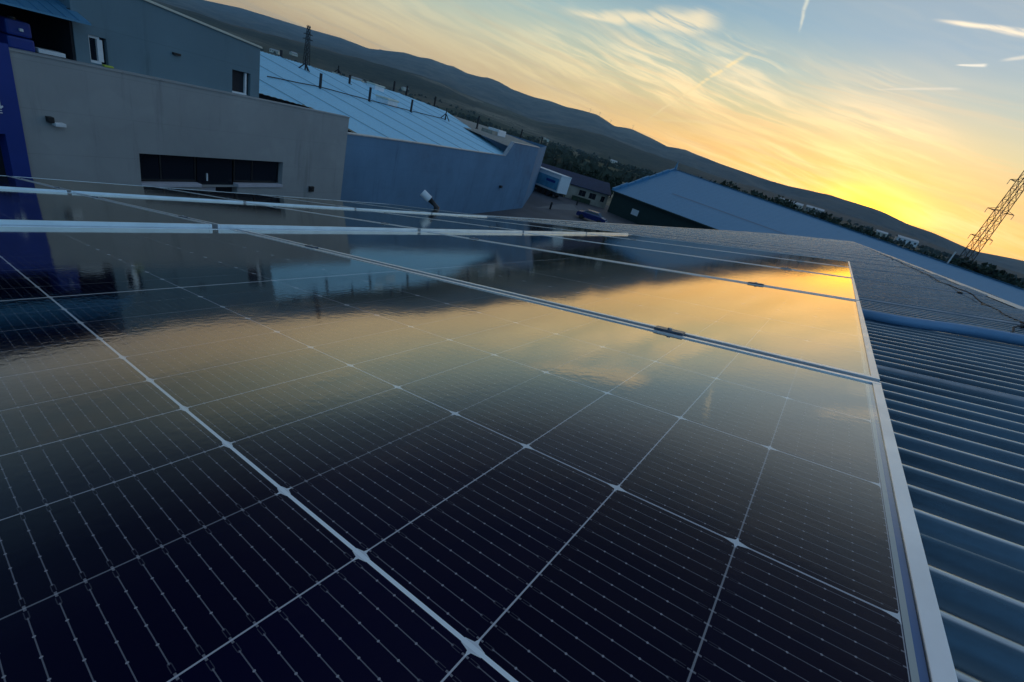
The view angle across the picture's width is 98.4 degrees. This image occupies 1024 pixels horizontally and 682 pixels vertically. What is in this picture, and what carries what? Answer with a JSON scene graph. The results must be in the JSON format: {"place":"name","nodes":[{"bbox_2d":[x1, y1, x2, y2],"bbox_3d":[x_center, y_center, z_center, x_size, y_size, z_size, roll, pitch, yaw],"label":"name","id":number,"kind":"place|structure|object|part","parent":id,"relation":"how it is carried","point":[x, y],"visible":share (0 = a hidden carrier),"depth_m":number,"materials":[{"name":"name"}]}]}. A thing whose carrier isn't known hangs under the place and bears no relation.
{"place":"outdoors","nodes":[
{"label":"outdoors","id":0,"kind":"place"},
{"bbox_2d":[9,47,349,199],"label":"shop building","id":1,"kind":"structure","parent":0,"point":[128,128],"depth_m":16.18,"materials":[{"name":"concrete"}]},
{"bbox_2d":[45,116,66,127],"bbox_3d":[-13.666,-6.571,13.237,0.217,0.240,0.380,24,25,14],"label":"wall lamp","id":2,"kind":"object","parent":1,"relation":"attached to","point":[49,119],"visible":1,"depth_m":13.18,"materials":[{"name":"white plastic"}]},
{"bbox_2d":[0,0,261,97],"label":"building","id":3,"kind":"structure","parent":1,"relation":"on","point":[149,38],"depth_m":14.64,"materials":[{"name":"paint"}]},
{"bbox_2d":[0,15,34,51],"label":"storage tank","id":4,"kind":"object","parent":3,"relation":"on","point":[16,34],"visible":0.97,"depth_m":12.17,"materials":[{"name":"blue metal"}]},
{"bbox_2d":[35,47,65,57],"bbox_3d":[-13.596,-8.484,12.976,0.300,0.110,0.620,24,25,14],"label":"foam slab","id":5,"kind":"object","parent":3,"relation":"on","point":[50,52],"depth_m":12.91,"materials":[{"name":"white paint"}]},
{"bbox_2d":[88,35,105,64],"bbox_3d":[-12.965,-9.082,13.787,0.100,0.745,0.455,24,25,14],"label":"window","id":6,"kind":"structure","parent":3,"relation":"in","point":[96,44],"depth_m":13.79,"materials":[{"name":"white glass"}]},
{"bbox_2d":[232,69,247,94],"bbox_3d":[-11.164,-10.587,18.102,0.100,0.835,0.800,24,25,14],"label":"window","id":7,"kind":"structure","parent":3,"relation":"in","point":[239,79],"depth_m":18.14,"materials":[{"name":"white paint"}]},
{"bbox_2d":[139,153,195,180],"bbox_3d":[-13.132,-6.606,16.800,0.049,1.010,2.180,24,25,14],"label":"window","id":8,"kind":"structure","parent":1,"relation":"in","point":[153,167],"depth_m":16.83,"materials":[{"name":"black glass"}]},
{"bbox_2d":[202,187,215,190],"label":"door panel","id":9,"kind":"structure","parent":1,"relation":"in","point":[203,188],"depth_m":18.51,"materials":[{"name":"grey metal"}]},
{"bbox_2d":[196,157,231,191],"bbox_3d":[-12.759,-6.143,18.999,0.100,3.420,1.530,24,25,14],"label":"door","id":10,"kind":"structure","parent":1,"relation":"in","point":[209,171],"depth_m":18.55,"materials":[{"name":"black glass"}]},
{"bbox_2d":[233,159,278,181],"bbox_3d":[-11.689,-7.795,20.222,0.048,1.010,2.330,24,25,14],"label":"window","id":11,"kind":"structure","parent":1,"relation":"in","point":[243,170],"depth_m":20.16,"materials":[{"name":"black glass"}]},
{"bbox_2d":[308,186,313,191],"bbox_3d":[-10.462,-7.931,23.047,0.142,0.260,0.280,24,25,14],"label":"junction box","id":12,"kind":"object","parent":1,"relation":"attached to","point":[311,189],"visible":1,"depth_m":22.98,"materials":[{"name":"black plastic"}]},
{"bbox_2d":[475,188,637,224],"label":"yard pavement","id":13,"kind":"structure","parent":0,"point":[528,209],"depth_m":63.09,"materials":[{"name":"concrete"}]},
{"bbox_2d":[0,42,31,177],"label":"blue shopfront","id":14,"kind":"object","parent":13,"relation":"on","point":[14,160],"visible":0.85,"depth_m":12.52,"materials":[{"name":"paint"}]},
{"bbox_2d":[0,147,5,175],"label":"door","id":15,"kind":"structure","parent":14,"relation":"in","point":[2,168],"depth_m":12.89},
{"bbox_2d":[259,51,546,213],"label":"blue roofed hall","id":16,"kind":"structure","parent":13,"relation":"on","point":[397,156],"depth_m":35.41,"materials":[{"name":"metal"}]},
{"bbox_2d":[298,57,309,71],"bbox_3d":[-17.232,-23.238,37.065,0.897,1.046,0.967,24,25,14],"label":"braced post","id":17,"kind":"object","parent":16,"relation":"on","point":[306,67],"visible":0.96,"depth_m":37.02,"materials":[{"name":"black metal"}]},
{"bbox_2d":[319,73,322,88],"bbox_3d":[-14.298,-19.399,32.987,0.320,1.064,0.320,24,25,14],"label":"roof post","id":18,"kind":"object","parent":16,"relation":"on","point":[320,79],"visible":0.86,"depth_m":32.92,"materials":[{"name":"black metal"}]},
{"bbox_2d":[267,76,443,118],"bbox_3d":[-11.852,-21.027,38.973,0.737,0.339,23.892,23,25,13],"label":"roof rope","id":19,"kind":"object","parent":16,"relation":"attached to","point":[348,94],"visible":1,"depth_m":35.29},
{"bbox_2d":[368,87,371,101],"bbox_3d":[-12.134,-21.036,37.712,0.320,1.131,0.320,24,25,14],"label":"roof post","id":20,"kind":"object","parent":16,"relation":"on","point":[370,91],"visible":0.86,"depth_m":37.65,"materials":[{"name":"black metal"}]},
{"bbox_2d":[367,81,384,91],"bbox_3d":[-14.318,-26.637,46.387,1.160,0.650,1.660,24,25,14],"label":"skylight box","id":21,"kind":"object","parent":16,"relation":"on","point":[374,86],"visible":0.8,"depth_m":45.80,"materials":[{"name":"white paint"}]},
{"bbox_2d":[375,94,398,107],"bbox_3d":[-11.573,-22.140,40.881,1.460,0.700,1.660,24,25,14],"label":"skylight box","id":22,"kind":"object","parent":16,"relation":"on","point":[386,100],"visible":0.86,"depth_m":40.27,"materials":[{"name":"white paint"}]},
{"bbox_2d":[482,127,505,136],"bbox_3d":[-2.429,-28.239,59.663,1.600,0.900,4.500,24,25,14],"label":"rooftop unit","id":23,"kind":"object","parent":16,"relation":"on","point":[493,131],"visible":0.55,"depth_m":59.15,"materials":[{"name":"white paint"}]},
{"bbox_2d":[535,167,571,197],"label":"box trailer","id":24,"kind":"object","parent":13,"relation":"on","point":[551,183],"visible":0.84,"depth_m":74.84,"materials":[{"name":"white paint"}]},
{"bbox_2d":[535,163,610,207],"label":"building","id":25,"kind":"structure","parent":13,"relation":"on","point":[596,192],"depth_m":82.00,"materials":[{"name":"beige paint"}]},
{"bbox_2d":[578,190,585,196],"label":"window","id":26,"kind":"structure","parent":25,"relation":"in","point":[582,193],"depth_m":81.77,"materials":[{"name":"black glass"}]},
{"bbox_2d":[588,193,595,199],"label":"window","id":27,"kind":"structure","parent":25,"relation":"in","point":[592,196],"depth_m":82.08,"materials":[{"name":"black glass"}]},
{"bbox_2d":[571,195,590,204],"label":"dark hedge","id":28,"kind":"object","parent":13,"relation":"on","point":[582,200],"visible":1,"depth_m":81.31,"materials":[{"name":"green plant"}]},
{"bbox_2d":[576,209,606,222],"bbox_3d":[11.167,-17.372,61.556,4.268,1.432,1.740,23,25,11],"label":"parked car","id":29,"kind":"object","parent":13,"relation":"on","point":[593,215],"visible":0.83,"depth_m":60.81,"materials":[{"name":"blue paint"}]},
{"bbox_3d":[11.333,-17.810,61.336,2.630,0.360,1.670,23,25,11],"label":"window","id":30,"kind":"part","parent":29,"relation":"part of","materials":[{"name":"black glass"}]},
{"bbox_2d":[483,215,1023,681],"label":"warehouse","id":31,"kind":"structure","parent":13,"relation":"on","point":[955,405],"depth_m":0.93,"materials":[{"name":"grey metal"}]},
{"bbox_2d":[420,190,439,209],"bbox_3d":[-1.610,-2.210,8.243,0.388,1.150,0.136,13,25,-9],"label":"flue pipe","id":32,"kind":"object","parent":31,"relation":"attached to","point":[426,195],"visible":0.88,"depth_m":8.01,"materials":[{"name":"silver plastic"}]},
{"bbox_2d":[862,309,1023,345],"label":"conduit pipe","id":33,"kind":"object","parent":31,"relation":"on","point":[978,332],"visible":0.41,"depth_m":1.86,"materials":[{"name":"metal"}]},
{"bbox_2d":[875,251,1023,332],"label":"safety rope","id":34,"kind":"object","parent":31,"relation":"on","point":[1014,327],"visible":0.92,"depth_m":2.95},
{"label":"mounting rail","id":35,"kind":"object","parent":31,"relation":"on","visible":0},
{"bbox_2d":[0,226,957,681],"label":"solar panel","id":36,"kind":"object","parent":35,"relation":"on","point":[234,456],"visible":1,"depth_m":0.35,"materials":[{"name":"glass"}]},
{"bbox_2d":[305,245,318,248],"bbox_3d":[-0.737,-0.334,1.624,0.060,0.037,0.021,17,21,33],"label":"panel clamp","id":37,"kind":"object","parent":36,"relation":"attached to","point":[312,246],"visible":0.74,"depth_m":1.61,"materials":[{"name":"metal"}]},
{"bbox_2d":[654,325,684,335],"bbox_3d":[0.321,-0.009,0.907,0.060,0.037,0.021,17,20,33],"label":"panel clamp","id":38,"kind":"object","parent":36,"relation":"attached to","point":[670,330],"visible":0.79,"depth_m":0.90,"materials":[{"name":"metal"}]},
{"bbox_2d":[237,229,879,381],"bbox_3d":[0.026,-0.307,1.802,2.281,0.039,1.145,17,21,33],"label":"solar panel","id":39,"kind":"object","parent":35,"relation":"on","point":[825,332],"visible":0.69,"depth_m":1.36,"materials":[{"name":"glass"}]},
{"bbox_2d":[432,232,858,300],"bbox_3d":[0.717,-0.522,2.722,2.281,0.038,1.145,17,20,33],"label":"solar panel","id":40,"kind":"object","parent":35,"relation":"on","point":[819,283],"visible":0.73,"depth_m":2.47,"materials":[{"name":"glass"}]},
{"bbox_2d":[531,233,853,277],"bbox_3d":[1.408,-0.737,3.643,2.281,0.038,1.145,17,20,33],"label":"solar panel","id":41,"kind":"object","parent":35,"relation":"on","point":[842,271],"visible":0.71,"depth_m":3.47,"materials":[{"name":"glass"}]},
{"bbox_2d":[594,234,850,266],"bbox_3d":[2.099,-0.953,4.564,2.281,0.039,1.145,17,21,33],"label":"solar panel","id":42,"kind":"object","parent":35,"relation":"on","point":[758,252],"visible":0.54,"depth_m":4.44,"materials":[{"name":"glass"}]},
{"label":"mounting rail","id":43,"kind":"object","parent":31,"relation":"on","visible":0},
{"bbox_2d":[0,188,211,228],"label":"solar panel","id":44,"kind":"object","parent":43,"relation":"on","point":[33,208],"visible":0.8,"depth_m":1.90,"materials":[{"name":"glass"}]},
{"bbox_2d":[78,193,417,231],"bbox_3d":[-1.856,-0.871,2.993,2.281,0.037,1.145,17,20,33],"label":"solar panel","id":45,"kind":"object","parent":43,"relation":"on","point":[226,215],"visible":0.68,"depth_m":2.68,"materials":[{"name":"glass"}]},
{"bbox_2d":[252,203,522,232],"bbox_3d":[-1.165,-1.087,3.913,2.281,0.037,1.145,17,20,33],"label":"solar panel","id":46,"kind":"object","parent":43,"relation":"on","point":[425,225],"visible":0.59,"depth_m":3.68,"materials":[{"name":"glass"}]},
{"bbox_2d":[360,209,585,233],"bbox_3d":[-0.474,-1.302,4.834,2.281,0.037,1.145,17,20,33],"label":"solar panel","id":47,"kind":"object","parent":43,"relation":"on","point":[526,228],"visible":0.61,"depth_m":4.64,"materials":[{"name":"glass"}]},
{"bbox_2d":[440,214,627,234],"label":"solar panel","id":48,"kind":"object","parent":43,"relation":"on","point":[590,231],"visible":0.67,"depth_m":5.61,"materials":[{"name":"glass"}]},
{"bbox_2d":[536,204,577,210],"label":"concrete pavement","id":49,"kind":"structure","parent":0,"point":[565,206],"depth_m":67.81,"materials":[{"name":"grey concrete"}]},
{"bbox_2d":[151,0,1023,289],"bbox_3d":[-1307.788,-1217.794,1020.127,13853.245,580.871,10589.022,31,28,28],"label":"ground","id":50,"kind":"structure","parent":0,"point":[519,112],"depth_m":2559.33,"materials":[{"name":"green plant"}]},
{"bbox_2d":[269,48,279,54],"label":"distant building","id":51,"kind":"structure","parent":50,"relation":"on","point":[273,50],"depth_m":1101.18,"materials":[{"name":"beige paint"}]},
{"bbox_2d":[289,51,297,56],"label":"distant building","id":52,"kind":"structure","parent":50,"relation":"on","point":[293,53],"depth_m":1234.70,"materials":[{"name":"beige paint"}]},
{"bbox_2d":[302,25,312,65],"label":"power pylon","id":53,"kind":"object","parent":50,"relation":"on","point":[307,38],"visible":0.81,"depth_m":402.80,"materials":[{"name":"metal"}]},
{"bbox_2d":[351,76,363,81],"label":"distant building","id":54,"kind":"structure","parent":50,"relation":"on","point":[356,78],"depth_m":1024.44,"materials":[{"name":"beige paint"}]},
{"bbox_2d":[573,165,581,173],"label":"roadside tree","id":55,"kind":"object","parent":50,"relation":"on","point":[577,168],"visible":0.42,"depth_m":106.63,"materials":[{"name":"green plant"}]},
{"bbox_2d":[585,170,596,177],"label":"roadside tree","id":56,"kind":"object","parent":50,"relation":"on","point":[590,174],"visible":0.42,"depth_m":109.00,"materials":[{"name":"green plant"}]},
{"bbox_2d":[592,169,599,178],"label":"roadside tree","id":57,"kind":"object","parent":50,"relation":"on","point":[597,172],"visible":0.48,"depth_m":109.20,"materials":[{"name":"green plant"}]},
{"bbox_2d":[604,174,610,182],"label":"roadside tree","id":58,"kind":"object","parent":50,"relation":"on","point":[607,177],"visible":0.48,"depth_m":108.41,"materials":[{"name":"green plant"}]},
{"bbox_2d":[608,180,615,193],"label":"roadside tree","id":59,"kind":"object","parent":50,"relation":"on","point":[612,182],"visible":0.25,"depth_m":107.98,"materials":[{"name":"green plant"}]},
{"bbox_2d":[609,177,622,197],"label":"roadside tree","id":60,"kind":"object","parent":50,"relation":"on","point":[617,180],"visible":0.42,"depth_m":108.46,"materials":[{"name":"green plant"}]},
{"bbox_2d":[260,49,1023,286],"bbox_3d":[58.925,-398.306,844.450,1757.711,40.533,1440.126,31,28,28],"label":"scrub","id":61,"kind":"object","parent":50,"relation":"on","point":[561,157],"visible":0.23,"depth_m":462.90,"materials":[{"name":"green plant"}]},
{"bbox_2d":[719,180,739,190],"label":"roadside tree","id":62,"kind":"object","parent":50,"relation":"on","point":[735,187],"visible":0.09,"depth_m":148.02,"materials":[{"name":"green plant"}]},
{"bbox_2d":[738,190,758,196],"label":"roadside tree","id":63,"kind":"object","parent":50,"relation":"on","point":[754,193],"visible":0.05,"depth_m":140.76,"materials":[{"name":"green plant"}]},
{"bbox_2d":[750,190,769,199],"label":"roadside tree","id":64,"kind":"object","parent":50,"relation":"on","point":[761,194],"visible":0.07,"depth_m":159.84,"materials":[{"name":"green plant"}]},
{"bbox_2d":[759,195,774,202],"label":"roadside tree","id":65,"kind":"object","parent":50,"relation":"on","point":[762,196],"visible":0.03,"depth_m":149.31,"materials":[{"name":"green plant"}]},
{"bbox_2d":[770,195,793,209],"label":"roadside tree","id":66,"kind":"object","parent":50,"relation":"on","point":[777,198],"visible":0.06,"depth_m":161.49,"materials":[{"name":"green plant"}]},
{"bbox_2d":[774,200,799,211],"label":"roadside tree","id":67,"kind":"object","parent":50,"relation":"on","point":[783,202],"visible":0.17,"depth_m":143.97,"materials":[{"name":"green plant"}]},
{"bbox_2d":[781,198,803,208],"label":"distant building","id":68,"kind":"structure","parent":50,"relation":"on","point":[800,205],"depth_m":837.03,"materials":[{"name":"beige paint"}]},
{"bbox_2d":[800,208,827,216],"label":"roadside tree","id":69,"kind":"object","parent":50,"relation":"on","point":[818,214],"visible":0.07,"depth_m":149.39,"materials":[{"name":"green plant"}]},
{"bbox_2d":[804,205,824,213],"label":"distant building","id":70,"kind":"structure","parent":50,"relation":"on","point":[809,207],"depth_m":811.81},
{"bbox_2d":[607,161,1023,306],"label":"neighbour hall","id":71,"kind":"structure","parent":50,"relation":"on","point":[674,197],"depth_m":68.95,"materials":[{"name":"metal"}]},
{"bbox_2d":[631,208,638,215],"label":"wall sign","id":72,"kind":"object","parent":71,"relation":"attached to","point":[635,212],"visible":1,"depth_m":75.47,"materials":[{"name":"white paint"}]},
{"bbox_2d":[818,213,840,225],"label":"roadside tree","id":73,"kind":"object","parent":50,"relation":"on","point":[826,218],"visible":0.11,"depth_m":141.36,"materials":[{"name":"green plant"}]},
{"bbox_2d":[843,223,865,234],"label":"roadside tree","id":74,"kind":"object","parent":50,"relation":"on","point":[859,229],"visible":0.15,"depth_m":152.24,"materials":[{"name":"green plant"}]},
{"bbox_2d":[855,225,877,237],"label":"roadside tree","id":75,"kind":"object","parent":50,"relation":"on","point":[872,233],"visible":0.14,"depth_m":153.56,"materials":[{"name":"green plant"}]},
{"bbox_2d":[875,229,887,236],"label":"distant building","id":76,"kind":"structure","parent":50,"relation":"on","point":[882,232],"depth_m":621.40,"materials":[{"name":"beige paint"}]},
{"bbox_2d":[874,233,894,242],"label":"roadside tree","id":77,"kind":"object","parent":50,"relation":"on","point":[885,239],"visible":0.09,"depth_m":152.92,"materials":[{"name":"green plant"}]},
{"bbox_2d":[893,235,918,247],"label":"distant building","id":78,"kind":"structure","parent":50,"relation":"on","point":[913,242],"depth_m":597.50,"materials":[{"name":"white paint"}]},
{"bbox_2d":[910,249,929,256],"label":"roadside tree","id":79,"kind":"object","parent":50,"relation":"on","point":[921,252],"visible":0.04,"depth_m":143.47,"materials":[{"name":"green plant"}]},
{"bbox_2d":[934,256,960,267],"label":"roadside tree","id":80,"kind":"object","parent":50,"relation":"on","point":[951,262],"visible":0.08,"depth_m":114.00,"materials":[{"name":"green plant"}]},
{"bbox_2d":[947,252,958,262],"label":"white pole","id":81,"kind":"object","parent":50,"relation":"on","point":[954,255],"visible":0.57,"depth_m":78.39,"materials":[{"name":"metal"}]},
{"bbox_2d":[945,255,978,271],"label":"roadside tree","id":82,"kind":"object","parent":50,"relation":"on","point":[968,265],"visible":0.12,"depth_m":114.73,"materials":[{"name":"green plant"}]},
{"bbox_2d":[958,171,1023,262],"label":"power pylon","id":83,"kind":"object","parent":50,"relation":"on","point":[999,210],"visible":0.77,"depth_m":132.76,"materials":[{"name":"metal"}]},
{"bbox_2d":[969,262,1013,283],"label":"roadside tree","id":84,"kind":"object","parent":50,"relation":"on","point":[990,271],"visible":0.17,"depth_m":107.13,"materials":[{"name":"green plant"}]},
{"bbox_2d":[998,272,1023,288],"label":"roadside tree","id":85,"kind":"object","parent":50,"relation":"on","point":[1012,280],"visible":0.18,"depth_m":132.38,"materials":[{"name":"green plant"}]},
{"bbox_2d":[206,0,1023,260],"label":"sky","id":86,"kind":"structure","parent":0,"point":[911,112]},
{"label":"mounting rail","id":87,"kind":"object","parent":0,"visible":0},
{"bbox_2d":[0,175,66,191],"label":"solar panel","id":88,"kind":"object","parent":87,"relation":"on","point":[8,182],"visible":0.79,"depth_m":3.23,"materials":[{"name":"glass"}]},
{"bbox_2d":[12,176,242,202],"bbox_3d":[-3.713,-1.441,4.215,2.281,0.037,1.145,17,21,33],"label":"solar panel","id":89,"kind":"object","parent":87,"relation":"on","point":[70,186],"visible":0.62,"depth_m":3.96,"materials":[{"name":"glass"}]},
{"bbox_2d":[159,187,354,208],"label":"solar panel","id":90,"kind":"object","parent":87,"relation":"on","point":[253,198],"visible":0.57,"depth_m":4.93,"materials":[{"name":"glass"}]},
{"bbox_2d":[258,194,430,213],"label":"solar panel","id":91,"kind":"object","parent":87,"relation":"on","point":[359,206],"visible":0.66,"depth_m":5.87,"materials":[{"name":"glass"}]},
{"bbox_2d":[337,200,486,216],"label":"solar panel","id":92,"kind":"object","parent":87,"relation":"on","point":[432,211],"visible":0.56,"depth_m":6.83,"materials":[{"name":"glass"}]}
]}

